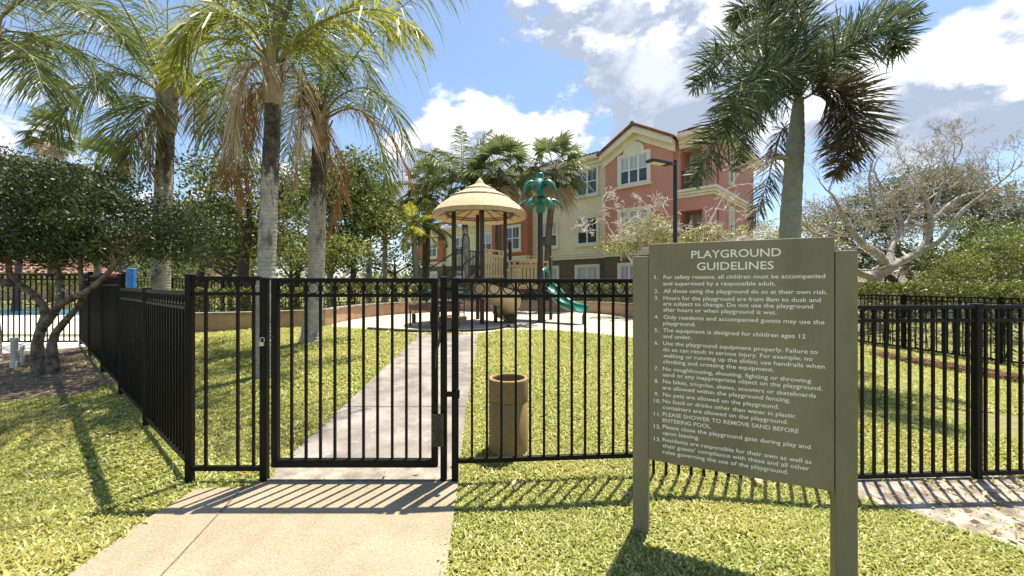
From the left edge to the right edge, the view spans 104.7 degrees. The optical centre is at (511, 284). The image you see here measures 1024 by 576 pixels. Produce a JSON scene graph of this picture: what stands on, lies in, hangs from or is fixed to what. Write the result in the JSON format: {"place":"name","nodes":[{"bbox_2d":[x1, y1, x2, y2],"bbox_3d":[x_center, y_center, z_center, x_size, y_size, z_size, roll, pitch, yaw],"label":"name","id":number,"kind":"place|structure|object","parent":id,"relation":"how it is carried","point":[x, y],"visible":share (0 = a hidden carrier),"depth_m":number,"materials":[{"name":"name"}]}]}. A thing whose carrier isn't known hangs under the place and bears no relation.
{"place":"outdoors","nodes":[
{"label":"outdoors","id":0,"kind":"place"},
{"bbox_2d":[0,315,78,334],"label":"pool deck","id":1,"kind":"structure","parent":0,"point":[33,325],"depth_m":11.21,"materials":[{"name":"beige concrete"}]},
{"bbox_2d":[0,347,114,399],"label":"dirt","id":2,"kind":"structure","parent":0,"point":[31,387],"depth_m":5.75,"materials":[{"name":"brown soil"}]},
{"bbox_2d":[9,337,24,367],"bbox_3d":[-8.086,1.160,6.412,0.187,0.580,0.172,0,0,0],"label":"vent pipe","id":3,"kind":"object","parent":2,"relation":"on","point":[14,351],"visible":0.96,"depth_m":6.42,"materials":[{"name":"white plastic"}]},
{"bbox_2d":[0,274,77,342],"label":"metal fence","id":4,"kind":"object","parent":2,"relation":"on","point":[42,279],"visible":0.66,"depth_m":8.23,"materials":[{"name":"black metal"}]},
{"bbox_2d":[0,0,153,363],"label":"queen palm","id":5,"kind":"object","parent":2,"relation":"on","point":[49,75],"visible":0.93,"depth_m":6.32,"materials":[{"name":"green plant"}]},
{"bbox_2d":[0,136,236,373],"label":"tree","id":6,"kind":"object","parent":2,"relation":"on","point":[26,198],"visible":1,"depth_m":5.88,"materials":[{"name":"green plant"}]},
{"bbox_2d":[0,309,235,314],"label":"pool water","id":7,"kind":"structure","parent":0,"point":[33,312],"depth_m":16.34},
{"bbox_2d":[68,481,457,575],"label":"path","id":8,"kind":"structure","parent":0,"point":[332,528],"depth_m":2.34,"materials":[{"name":"concrete"}]},
{"bbox_2d":[160,486,243,575],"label":"path joint","id":9,"kind":"object","parent":8,"relation":"on","point":[178,556],"visible":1,"depth_m":2.31,"materials":[{"name":"beige concrete"}]},
{"bbox_2d":[268,466,459,482],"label":"path","id":10,"kind":"structure","parent":0,"point":[347,473],"depth_m":3.05,"materials":[{"name":"concrete"}]},
{"bbox_2d":[268,479,458,479],"bbox_3d":[-1.117,1.469,2.967,1.432,0.001,0.020,0,0,0],"label":"path joint","id":11,"kind":"object","parent":10,"relation":"on","point":[357,479],"visible":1,"depth_m":2.97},
{"bbox_2d":[288,334,477,465],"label":"path","id":12,"kind":"structure","parent":0,"point":[385,412],"depth_m":4.34,"materials":[{"name":"grey concrete"}]},
{"bbox_2d":[341,406,466,406],"bbox_3d":[-1.242,1.408,4.550,1.451,0.001,0.020,0,0,0],"label":"path joint","id":13,"kind":"object","parent":12,"relation":"on","point":[398,406],"visible":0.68,"depth_m":4.55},
{"bbox_2d":[408,345,476,345],"bbox_3d":[-1.438,1.255,8.090,1.454,0.001,0.019,0,0,0],"label":"path joint","id":14,"kind":"object","parent":12,"relation":"on","point":[439,345],"visible":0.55,"depth_m":8.09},
{"bbox_2d":[323,282,632,306],"bbox_3d":[0.157,0.380,15.867,12.939,1.102,6.360,0,0,8],"label":"hedge","id":15,"kind":"object","parent":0,"point":[415,286],"visible":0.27,"depth_m":16.17,"materials":[{"name":"green plant"}]},
{"bbox_2d":[332,311,632,337],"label":"sand","id":16,"kind":"structure","parent":0,"point":[523,322],"depth_m":12.15,"materials":[{"name":"beige sand"}]},
{"bbox_2d":[412,297,418,322],"bbox_3d":[-2.948,0.808,12.046,0.297,0.962,0.174,0,0,43],"label":"sand digger","id":17,"kind":"object","parent":16,"relation":"on","point":[414,314],"visible":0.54,"depth_m":12.01,"materials":[{"name":"black"}]},
{"bbox_2d":[367,325,510,332],"bbox_3d":[-1.833,1.167,10.169,3.780,0.112,0.853,0,0,-10],"label":"edging","id":18,"kind":"object","parent":16,"relation":"on","point":[448,330],"visible":0.59,"depth_m":9.93,"materials":[{"name":"black rubber"}]},
{"bbox_2d":[408,172,588,329],"bbox_3d":[-0.765,-1.029,12.227,4.924,4.812,3.801,0,0,-26],"label":"play structure","id":19,"kind":"object","parent":16,"relation":"on","point":[479,204],"visible":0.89,"depth_m":12.12,"materials":[{"name":"beige plastic"}]},
{"bbox_2d":[0,286,1023,575],"bbox_3d":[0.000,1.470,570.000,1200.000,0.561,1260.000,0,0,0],"label":"ground","id":20,"kind":"structure","parent":0,"point":[950,412],"depth_m":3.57,"materials":[{"name":"green plant"}]},
{"bbox_2d":[2,337,85,353],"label":"pool deck","id":21,"kind":"structure","parent":20,"relation":"on","point":[61,345],"depth_m":8.25,"materials":[{"name":"beige concrete"}]},
{"bbox_2d":[11,105,87,301],"bbox_3d":[-30.224,-5.232,25.994,3.835,13.043,3.651,0,0,0],"label":"fan palm","id":22,"kind":"object","parent":20,"relation":"on","point":[33,140],"visible":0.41,"depth_m":25.53,"materials":[{"name":"green plant"}]},
{"bbox_2d":[0,255,125,299],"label":"pool house","id":23,"kind":"structure","parent":20,"relation":"on","point":[66,276],"depth_m":30.55,"materials":[{"name":"tile"}]},
{"bbox_2d":[1,150,141,311],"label":"tree","id":24,"kind":"object","parent":20,"relation":"on","point":[19,268],"visible":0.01,"depth_m":16.93,"materials":[{"name":"green plant"}]},
{"bbox_2d":[51,135,136,274],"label":"tree","id":25,"kind":"object","parent":20,"relation":"on","point":[97,269],"visible":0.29,"depth_m":19.69,"materials":[{"name":"green plant"}]},
{"bbox_2d":[0,217,210,287],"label":"tree","id":26,"kind":"object","parent":20,"relation":"on","point":[121,271],"depth_m":23.94,"materials":[{"name":"green plant"}]},
{"bbox_2d":[126,268,135,287],"bbox_3d":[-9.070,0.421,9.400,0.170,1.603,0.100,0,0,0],"label":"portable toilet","id":27,"kind":"object","parent":20,"relation":"on","point":[131,280],"visible":0.29,"depth_m":9.35,"materials":[{"name":"blue plastic"}]},
{"bbox_2d":[79,271,183,460],"bbox_3d":[-5.769,0.632,5.659,8.438,1.727,0.077,0,0,39],"label":"metal fence","id":28,"kind":"object","parent":20,"relation":"on","point":[131,340],"visible":0.82,"depth_m":3.99,"materials":[{"name":"black metal"}]},
{"bbox_2d":[2,0,282,289],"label":"queen palm","id":29,"kind":"object","parent":20,"relation":"on","point":[164,117],"visible":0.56,"depth_m":8.20,"materials":[{"name":"green plant"}]},
{"bbox_2d":[0,277,303,307],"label":"hedge","id":30,"kind":"object","parent":20,"relation":"on","point":[71,284],"visible":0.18,"depth_m":19.94,"materials":[{"name":"green plant"}]},
{"bbox_2d":[102,233,253,288],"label":"hedge","id":31,"kind":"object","parent":20,"relation":"on","point":[182,274],"depth_m":44.00,"materials":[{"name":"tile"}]},
{"bbox_2d":[117,247,126,269],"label":"window","id":32,"kind":"structure","parent":31,"relation":"in","point":[123,247],"depth_m":43.93,"materials":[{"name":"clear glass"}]},
{"bbox_2d":[142,265,149,285],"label":"window","id":33,"kind":"structure","parent":31,"relation":"in","point":[143,273],"depth_m":43.93,"materials":[{"name":"grey glass"}]},
{"bbox_2d":[116,143,287,311],"bbox_3d":[-11.653,-1.911,15.185,6.104,6.417,4.041,0,0,0],"label":"tree","id":34,"kind":"object","parent":20,"relation":"on","point":[198,167],"visible":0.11,"depth_m":14.72,"materials":[{"name":"green plant"}]},
{"bbox_2d":[122,213,292,311],"bbox_3d":[-12.585,-0.950,16.420,7.025,4.482,3.992,0,0,0],"label":"tree","id":35,"kind":"object","parent":20,"relation":"on","point":[189,270],"visible":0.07,"depth_m":16.41,"materials":[{"name":"green plant"}]},
{"bbox_2d":[125,277,301,311],"bbox_3d":[-10.697,0.500,14.600,7.687,1.500,0.080,0,0,0],"label":"metal fence","id":36,"kind":"object","parent":20,"relation":"on","point":[182,281],"visible":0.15,"depth_m":14.59,"materials":[{"name":"black metal"}]},
{"bbox_2d":[183,274,270,482],"bbox_3d":[-2.150,0.726,2.980,0.625,1.608,0.062,0,0,0],"label":"metal fence","id":37,"kind":"object","parent":20,"relation":"on","point":[190,466],"visible":0.98,"depth_m":2.96,"materials":[{"name":"black metal"}]},
{"bbox_2d":[145,134,340,311],"bbox_3d":[-8.686,-1.773,12.907,5.682,6.157,4.045,0,0,0],"label":"tree","id":38,"kind":"object","parent":20,"relation":"on","point":[248,226],"visible":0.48,"depth_m":12.55,"materials":[{"name":"green plant"}]},
{"bbox_2d":[132,0,468,379],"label":"queen palm","id":39,"kind":"object","parent":20,"relation":"on","point":[271,65],"visible":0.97,"depth_m":5.77,"materials":[{"name":"green plant"}]},
{"bbox_2d":[216,221,387,308],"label":"tree","id":40,"kind":"object","parent":20,"relation":"on","point":[329,256],"visible":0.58,"depth_m":14.54,"materials":[{"name":"green plant"}]},
{"bbox_2d":[241,194,382,307],"bbox_3d":[-10.637,-2.086,19.986,8.287,6.760,3.799,0,0,0],"label":"tree","id":41,"kind":"object","parent":20,"relation":"on","point":[298,235],"visible":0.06,"depth_m":19.87,"materials":[{"name":"green plant"}]},
{"bbox_2d":[278,165,373,307],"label":"tree","id":42,"kind":"object","parent":20,"relation":"on","point":[300,198],"visible":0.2,"depth_m":17.22,"materials":[{"name":"green plant"}]},
{"bbox_2d":[229,0,427,343],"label":"queen palm","id":43,"kind":"object","parent":20,"relation":"on","point":[317,232],"visible":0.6,"depth_m":8.39,"materials":[{"name":"green plant"}]},
{"bbox_2d":[257,149,409,237],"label":"tree","id":44,"kind":"object","parent":20,"relation":"on","point":[336,175],"visible":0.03,"depth_m":21.59,"materials":[{"name":"green plant"}]},
{"bbox_2d":[284,135,420,304],"bbox_3d":[-6.905,-2.429,16.974,5.829,7.448,4.800,0,0,0],"label":"tree","id":45,"kind":"object","parent":20,"relation":"on","point":[376,224],"visible":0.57,"depth_m":16.86,"materials":[{"name":"green plant"}]},
{"bbox_2d":[289,241,432,301],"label":"tree","id":46,"kind":"object","parent":20,"relation":"on","point":[394,265],"visible":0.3,"depth_m":26.93,"materials":[{"name":"green plant"}]},
{"bbox_2d":[329,161,408,303],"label":"queen palm","id":47,"kind":"object","parent":20,"relation":"on","point":[368,267],"visible":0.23,"depth_m":18.87,"materials":[{"name":"green plant"}]},
{"bbox_2d":[379,180,420,302],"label":"queen palm","id":48,"kind":"object","parent":20,"relation":"on","point":[384,265],"visible":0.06,"depth_m":23.87,"materials":[{"name":"green plant"}]},
{"bbox_2d":[195,300,632,331],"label":"planter wall","id":49,"kind":"structure","parent":20,"relation":"on","point":[219,321],"depth_m":13.28,"materials":[{"name":"paint"}]},
{"bbox_2d":[138,286,330,311],"bbox_3d":[-7.723,0.470,10.974,4.923,0.895,1.312,0,0,-22],"label":"hedge","id":50,"kind":"object","parent":49,"relation":"on","point":[286,290],"visible":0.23,"depth_m":10.80,"materials":[{"name":"green plant"}]},
{"bbox_2d":[387,201,442,300],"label":"date palm","id":51,"kind":"object","parent":20,"relation":"on","point":[413,238],"visible":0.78,"depth_m":18.46,"materials":[{"name":"green plant"}]},
{"bbox_2d":[398,154,450,293],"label":"fan palm","id":52,"kind":"object","parent":20,"relation":"on","point":[417,171],"visible":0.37,"depth_m":22.68,"materials":[{"name":"green plant"}]},
{"bbox_2d":[400,194,456,300],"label":"date palm","id":53,"kind":"object","parent":20,"relation":"on","point":[430,222],"visible":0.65,"depth_m":19.21,"materials":[{"name":"green plant"}]},
{"bbox_2d":[405,125,512,299],"bbox_3d":[-2.837,-3.408,21.013,5.966,9.510,5.664,0,0,0],"label":"queen palm","id":54,"kind":"object","parent":20,"relation":"on","point":[456,177],"visible":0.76,"depth_m":20.43,"materials":[{"name":"green plant"}]},
{"bbox_2d":[460,133,534,270],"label":"fan palm","id":55,"kind":"object","parent":20,"relation":"on","point":[501,145],"visible":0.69,"depth_m":20.00,"materials":[{"name":"green plant"}]},
{"bbox_2d":[489,373,527,455],"bbox_3d":[-0.032,1.166,3.508,0.354,0.682,0.354,0,0,0],"label":"trash can","id":56,"kind":"object","parent":20,"relation":"on","point":[508,414],"visible":0.86,"depth_m":3.37,"materials":[{"name":"brown concrete"}]},
{"bbox_2d":[3,251,1022,293],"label":"trees","id":57,"kind":"object","parent":20,"relation":"on","point":[404,275],"visible":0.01,"depth_m":48.59,"materials":[{"name":"green plant"}]},
{"bbox_2d":[512,480,517,486],"bbox_3d":[0.019,1.439,2.853,0.045,0.019,0.070,0,0,0],"label":"fallen leaf","id":58,"kind":"object","parent":20,"relation":"on","point":[514,483],"visible":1,"depth_m":2.86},
{"bbox_2d":[515,129,594,299],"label":"fan palm","id":59,"kind":"object","parent":20,"relation":"on","point":[565,198],"visible":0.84,"depth_m":18.75,"materials":[{"name":"green plant"}]},
{"bbox_2d":[418,121,763,302],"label":"apartment building","id":60,"kind":"structure","parent":20,"relation":"on","point":[622,166],"depth_m":22.74,"materials":[{"name":"brown paint"}]},
{"bbox_2d":[428,271,437,292],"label":"window","id":61,"kind":"structure","parent":60,"relation":"in","point":[434,274],"depth_m":35.85,"materials":[{"name":"white glass"}]},
{"bbox_2d":[430,238,437,258],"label":"window","id":62,"kind":"structure","parent":60,"relation":"in","point":[433,249],"depth_m":35.81,"materials":[{"name":"white glass"}]},
{"bbox_2d":[456,235,462,257],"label":"window","id":63,"kind":"structure","parent":60,"relation":"in","point":[458,238],"depth_m":33.82,"materials":[{"name":"white glass"}]},
{"bbox_2d":[456,271,463,292],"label":"window","id":64,"kind":"structure","parent":60,"relation":"in","point":[458,276],"depth_m":33.76,"materials":[{"name":"white glass"}]},
{"bbox_2d":[484,231,491,253],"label":"window","id":65,"kind":"structure","parent":60,"relation":"in","point":[487,235],"depth_m":31.36,"materials":[{"name":"white glass"}]},
{"bbox_2d":[507,268,518,292],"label":"window","id":66,"kind":"structure","parent":60,"relation":"in","point":[507,268],"depth_m":28.24,"materials":[{"name":"white glass"}]},
{"bbox_2d":[507,224,521,252],"bbox_3d":[0.003,-3.275,28.401,1.810,1.970,0.180,0,0,44],"label":"window","id":67,"kind":"structure","parent":60,"relation":"in","point":[513,231],"depth_m":28.25,"materials":[{"name":"white glass"}]},
{"bbox_2d":[513,181,521,207],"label":"window","id":68,"kind":"structure","parent":60,"relation":"in","point":[519,192],"depth_m":27.88,"materials":[{"name":"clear glass"}]},
{"bbox_2d":[537,220,559,249],"bbox_3d":[2.452,-3.325,26.836,1.820,1.910,0.180,0,0,43],"label":"window","id":69,"kind":"structure","parent":60,"relation":"in","point":[555,229],"depth_m":26.52,"materials":[{"name":"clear glass"}]},
{"bbox_2d":[552,266,558,283],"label":"window","id":70,"kind":"structure","parent":60,"relation":"in","point":[555,269],"depth_m":26.47,"materials":[{"name":"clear glass"}]},
{"bbox_2d":[574,214,598,246],"bbox_3d":[4.689,-3.325,24.712,1.820,1.910,0.180,0,0,43],"label":"window","id":71,"kind":"structure","parent":60,"relation":"in","point":[583,239],"depth_m":24.70,"materials":[{"name":"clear glass"}]},
{"bbox_2d":[575,164,599,199],"bbox_3d":[4.689,-6.395,24.712,1.820,1.910,0.180,0,0,43],"label":"window","id":72,"kind":"structure","parent":60,"relation":"in","point":[592,178],"depth_m":24.55,"materials":[{"name":"clear glass"}]},
{"bbox_2d":[575,264,599,293],"bbox_3d":[4.689,-0.225,24.712,1.960,2.030,0.180,0,0,43],"label":"window","id":73,"kind":"structure","parent":60,"relation":"in","point":[588,271],"depth_m":24.69,"materials":[{"name":"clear glass"}]},
{"bbox_2d":[617,262,632,293],"bbox_3d":[6.712,-0.225,21.828,2.080,1.970,0.180,0,0,44],"label":"window","id":74,"kind":"structure","parent":60,"relation":"in","point":[624,270],"depth_m":22.22,"materials":[{"name":"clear glass"}]},
{"bbox_2d":[616,141,651,189],"bbox_3d":[6.712,-6.645,21.828,2.080,2.510,0.180,0,0,44],"label":"window","id":75,"kind":"structure","parent":60,"relation":"in","point":[632,168],"depth_m":21.82,"materials":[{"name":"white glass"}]},
{"bbox_2d":[617,205,650,243],"bbox_3d":[6.712,-3.285,21.828,2.080,1.950,0.180,0,0,44],"label":"window","id":76,"kind":"structure","parent":60,"relation":"in","point":[632,213],"depth_m":21.88,"materials":[{"name":"clear glass"}]},
{"bbox_2d":[690,153,701,186],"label":"window","id":77,"kind":"structure","parent":60,"relation":"in","point":[691,156],"depth_m":21.17,"materials":[{"name":"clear glass"}]},
{"bbox_2d":[690,213,701,238],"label":"window","id":78,"kind":"structure","parent":60,"relation":"in","point":[695,218],"depth_m":21.06,"materials":[{"name":"beige glass"}]},
{"bbox_2d":[728,206,734,240],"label":"window","id":79,"kind":"structure","parent":60,"relation":"in","point":[731,214],"depth_m":21.45,"materials":[{"name":"clear glass"}]},
{"bbox_2d":[728,151,735,187],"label":"window","id":80,"kind":"structure","parent":60,"relation":"in","point":[731,177],"depth_m":21.26,"materials":[{"name":"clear glass"}]},
{"bbox_2d":[645,158,676,242],"bbox_3d":[4.831,-1.332,12.505,1.419,5.436,0.315,0,0,-31],"label":"street lamp","id":81,"kind":"object","parent":20,"relation":"on","point":[659,162],"visible":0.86,"depth_m":12.84,"materials":[{"name":"black metal"}]},
{"bbox_2d":[571,150,778,264],"bbox_3d":[6.282,-1.787,14.910,8.155,6.388,3.499,0,0,0],"label":"bare tree","id":82,"kind":"object","parent":20,"relation":"on","point":[660,229],"visible":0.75,"depth_m":14.63,"materials":[{"name":"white plant"}]},
{"bbox_2d":[440,276,1023,481],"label":"metal fence","id":83,"kind":"object","parent":20,"relation":"on","point":[980,319],"visible":0.59,"depth_m":3.19,"materials":[{"name":"black metal"}]},
{"bbox_2d":[271,278,443,467],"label":"gate","id":84,"kind":"structure","parent":83,"relation":"attached to","point":[437,431],"depth_m":2.97,"materials":[{"name":"black metal"}]},
{"bbox_2d":[259,336,273,345],"bbox_3d":[-1.820,0.422,2.926,0.092,0.068,0.032,0,0,0],"label":"padlock","id":85,"kind":"object","parent":84,"relation":"hanging from","point":[261,343],"visible":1,"depth_m":2.92,"materials":[{"name":"silver metal"}]},
{"bbox_2d":[633,237,857,575],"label":"sign","id":86,"kind":"object","parent":20,"relation":"on","point":[745,357],"visible":1,"depth_m":2.12,"materials":[{"name":"metal"}]},
{"bbox_2d":[721,214,849,246],"bbox_3d":[11.024,-0.614,17.017,7.198,4.928,2.506,0,0,0],"label":"shrub","id":87,"kind":"object","parent":20,"relation":"on","point":[776,232],"visible":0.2,"depth_m":17.00,"materials":[{"name":"white plant"}]},
{"bbox_2d":[680,0,934,238],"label":"foxtail palm","id":88,"kind":"object","parent":20,"relation":"on","point":[793,68],"visible":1,"depth_m":6.14,"materials":[{"name":"green plant"}]},
{"bbox_2d":[778,116,1023,329],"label":"bare tree","id":89,"kind":"object","parent":20,"relation":"on","point":[888,263],"visible":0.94,"depth_m":15.23,"materials":[{"name":"grey plant"}]},
{"bbox_2d":[841,215,978,312],"bbox_3d":[17.744,-0.731,19.023,8.478,5.161,2.684,0,0,0],"label":"shrub","id":90,"kind":"object","parent":20,"relation":"on","point":[863,264],"visible":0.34,"depth_m":18.83,"materials":[{"name":"green plant"}]},
{"bbox_2d":[801,156,1023,312],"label":"tree","id":91,"kind":"object","parent":20,"relation":"on","point":[978,206],"visible":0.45,"depth_m":23.40,"materials":[{"name":"green plant"}]},
{"bbox_2d":[858,271,1006,311],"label":"house","id":92,"kind":"structure","parent":20,"relation":"on","point":[901,279],"depth_m":25.73,"materials":[{"name":"stone"}]},
{"bbox_2d":[858,279,1023,365],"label":"hedge","id":93,"kind":"object","parent":20,"relation":"on","point":[872,288],"visible":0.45,"depth_m":9.87,"materials":[{"name":"green plant"}]},
{"bbox_2d":[858,294,1023,363],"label":"metal fence","id":94,"kind":"object","parent":20,"relation":"on","point":[903,299],"visible":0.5,"depth_m":9.79,"materials":[{"name":"black metal"}]},
{"bbox_2d":[864,349,1023,382],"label":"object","id":95,"kind":"object","parent":20,"relation":"on","point":[991,372],"visible":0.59,"depth_m":8.06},
{"bbox_2d":[895,211,1023,317],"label":"shrub","id":96,"kind":"object","parent":20,"relation":"on","point":[959,237],"visible":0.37,"depth_m":20.02,"materials":[{"name":"green plant"}]},
{"bbox_2d":[902,216,1023,337],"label":"tree","id":97,"kind":"object","parent":20,"relation":"on","point":[996,268],"visible":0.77,"depth_m":12.37,"materials":[{"name":"green plant"}]},
{"bbox_2d":[922,221,1023,322],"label":"tree","id":98,"kind":"object","parent":20,"relation":"on","point":[1007,258],"visible":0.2,"depth_m":18.01,"materials":[{"name":"green plant"}]},
{"bbox_2d":[0,0,1023,284],"label":"sky","id":99,"kind":"structure","parent":0,"point":[526,70],"materials":[{"name":"blue"}]},
{"bbox_2d":[858,476,1023,549],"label":"dirt","id":100,"kind":"structure","parent":0,"point":[977,490],"depth_m":2.92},
{"bbox_2d":[0,329,1023,545],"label":"fallen leaves","id":101,"kind":"object","parent":100,"relation":"on","point":[969,512],"depth_m":3.01,"materials":[{"name":"brown plant"}]}
]}

